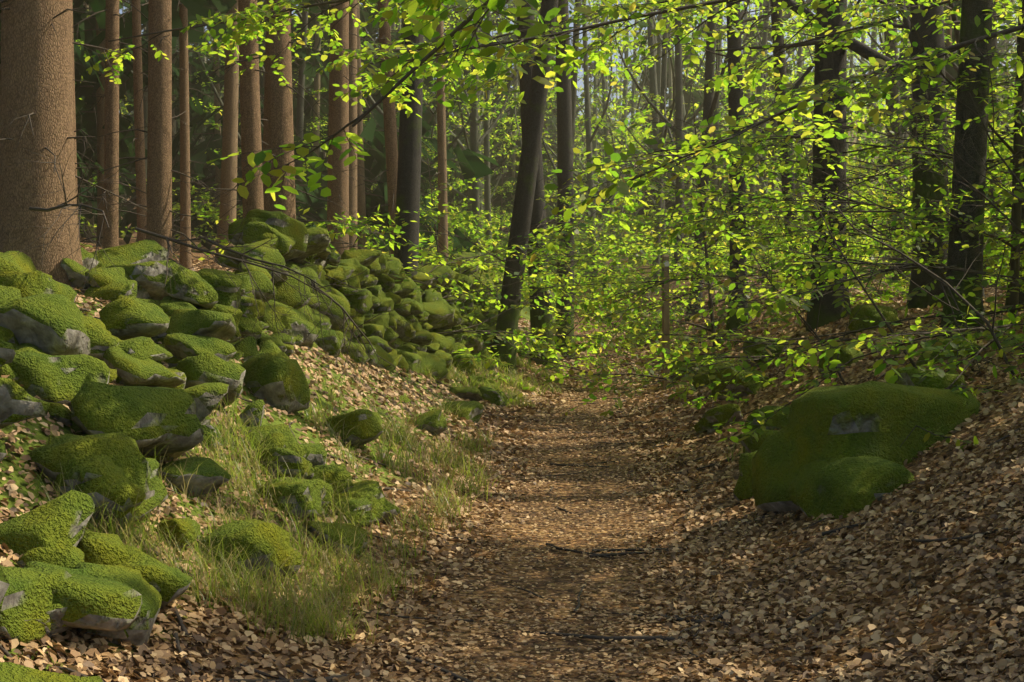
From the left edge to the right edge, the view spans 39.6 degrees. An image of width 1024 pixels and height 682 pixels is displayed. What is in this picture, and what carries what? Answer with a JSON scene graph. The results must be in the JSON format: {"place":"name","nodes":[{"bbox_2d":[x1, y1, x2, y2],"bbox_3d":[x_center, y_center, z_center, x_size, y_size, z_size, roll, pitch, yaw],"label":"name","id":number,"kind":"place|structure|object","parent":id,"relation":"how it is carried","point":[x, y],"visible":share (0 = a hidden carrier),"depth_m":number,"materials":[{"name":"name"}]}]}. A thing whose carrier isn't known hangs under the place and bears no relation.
{"place":"outdoors","nodes":[
{"label":"outdoors","id":0,"kind":"place"},
{"bbox_2d":[84,0,446,93],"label":"beech branch","id":1,"kind":"object","parent":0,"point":[250,29],"visible":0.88,"depth_m":15.88,"materials":[{"name":"green plant"}]},
{"bbox_2d":[0,117,1023,681],"bbox_3d":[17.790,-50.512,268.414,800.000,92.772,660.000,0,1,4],"label":"terrain","id":2,"kind":"structure","parent":0,"point":[562,491],"depth_m":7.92,"materials":[{"name":"brown plant"}]},
{"bbox_2d":[2,133,452,412],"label":"bare branches","id":3,"kind":"object","parent":2,"relation":"on","point":[64,205],"visible":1,"depth_m":10.44,"materials":[{"name":"brown wood"}]},
{"bbox_2d":[0,0,473,291],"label":"tree trunks","id":4,"kind":"object","parent":2,"relation":"on","point":[37,103],"visible":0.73,"depth_m":18.71,"materials":[{"name":"brown plant"}]},
{"bbox_2d":[0,239,530,681],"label":"mossy rocks","id":5,"kind":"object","parent":2,"relation":"on","point":[55,344],"depth_m":7.53,"materials":[{"name":"green plant"}]},
{"bbox_2d":[99,209,528,386],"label":"stone wall","id":6,"kind":"structure","parent":2,"relation":"on","point":[200,310],"depth_m":15.70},
{"bbox_2d":[119,0,650,244],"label":"trees","id":7,"kind":"object","parent":2,"relation":"on","point":[591,65],"depth_m":160.19,"materials":[{"name":"green plant"}]},
{"bbox_2d":[1,348,775,648],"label":"grass tufts","id":8,"kind":"object","parent":2,"relation":"on","point":[310,619],"visible":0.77,"depth_m":7.56,"materials":[{"name":"green plant"}]},
{"bbox_2d":[207,0,665,209],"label":"leafy branch","id":9,"kind":"object","parent":2,"relation":"on","point":[425,27],"visible":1,"depth_m":7.36,"materials":[{"name":"green plant"}]},
{"bbox_2d":[80,233,898,342],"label":"boulders","id":10,"kind":"object","parent":2,"relation":"on","point":[100,264],"visible":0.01,"depth_m":30.98,"materials":[{"name":"green plant"}]},
{"bbox_2d":[0,0,1017,268],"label":"spruce wood","id":11,"kind":"object","parent":2,"relation":"on","point":[370,134],"visible":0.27,"depth_m":62.20,"materials":[{"name":"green plant"}]},
{"bbox_2d":[0,289,1023,681],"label":"fallen twigs","id":12,"kind":"object","parent":2,"relation":"on","point":[444,671],"visible":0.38,"depth_m":6.91,"materials":[{"name":"brown wood"}]},
{"bbox_2d":[316,0,762,105],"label":"beech branch","id":13,"kind":"object","parent":2,"relation":"on","point":[699,11],"visible":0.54,"depth_m":20.71,"materials":[{"name":"green plant"}]},
{"bbox_2d":[76,0,1017,317],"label":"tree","id":14,"kind":"object","parent":2,"relation":"on","point":[596,122],"visible":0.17,"depth_m":63.44,"materials":[{"name":"green plant"}]},
{"bbox_2d":[305,0,839,117],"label":"beech branch","id":15,"kind":"object","parent":2,"relation":"on","point":[572,54],"visible":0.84,"depth_m":12.56,"materials":[{"name":"green plant"}]},
{"bbox_2d":[173,0,1013,392],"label":"tree","id":16,"kind":"object","parent":2,"relation":"on","point":[529,212],"visible":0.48,"depth_m":27.57,"materials":[{"name":"green plant"}]},
{"bbox_2d":[205,0,1023,362],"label":"beech sapling wood","id":17,"kind":"object","parent":2,"relation":"on","point":[945,202],"visible":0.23,"depth_m":21.82,"materials":[{"name":"green plant"}]},
{"bbox_2d":[662,255,669,389],"bbox_3d":[2.689,-0.163,24.843,0.110,2.674,0.118,-1,3,-10],"label":"trunk","id":18,"kind":"object","parent":2,"relation":"on","point":[665,317],"visible":0.67,"depth_m":24.79,"materials":[{"name":"brown wood"}]},
{"bbox_2d":[509,0,1023,451],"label":"tree","id":19,"kind":"object","parent":2,"relation":"on","point":[941,256],"visible":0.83,"depth_m":15.39,"materials":[{"name":"green plant"}]},
{"bbox_2d":[539,24,1023,231],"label":"leafy branch","id":20,"kind":"object","parent":2,"relation":"on","point":[840,88],"visible":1,"depth_m":9.29,"materials":[{"name":"green plant"}]},
{"bbox_2d":[625,305,980,519],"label":"bank boulders","id":21,"kind":"object","parent":2,"relation":"on","point":[835,451],"visible":0.5,"depth_m":9.15,"materials":[{"name":"green plant"}]},
{"bbox_2d":[667,0,1017,249],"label":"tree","id":22,"kind":"object","parent":2,"relation":"on","point":[853,71],"depth_m":170.43,"materials":[{"name":"green plant"}]},
{"bbox_2d":[700,0,1022,88],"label":"beech branch","id":23,"kind":"object","parent":2,"relation":"on","point":[847,34],"visible":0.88,"depth_m":14.85,"materials":[{"name":"green plant"}]},
{"bbox_2d":[703,12,1023,384],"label":"bare shrub","id":24,"kind":"object","parent":2,"relation":"on","point":[990,329],"visible":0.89,"depth_m":10.92,"materials":[{"name":"brown wood"}]},
{"bbox_2d":[119,0,1017,125],"label":"sky","id":25,"kind":"structure","parent":0,"point":[579,83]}
]}

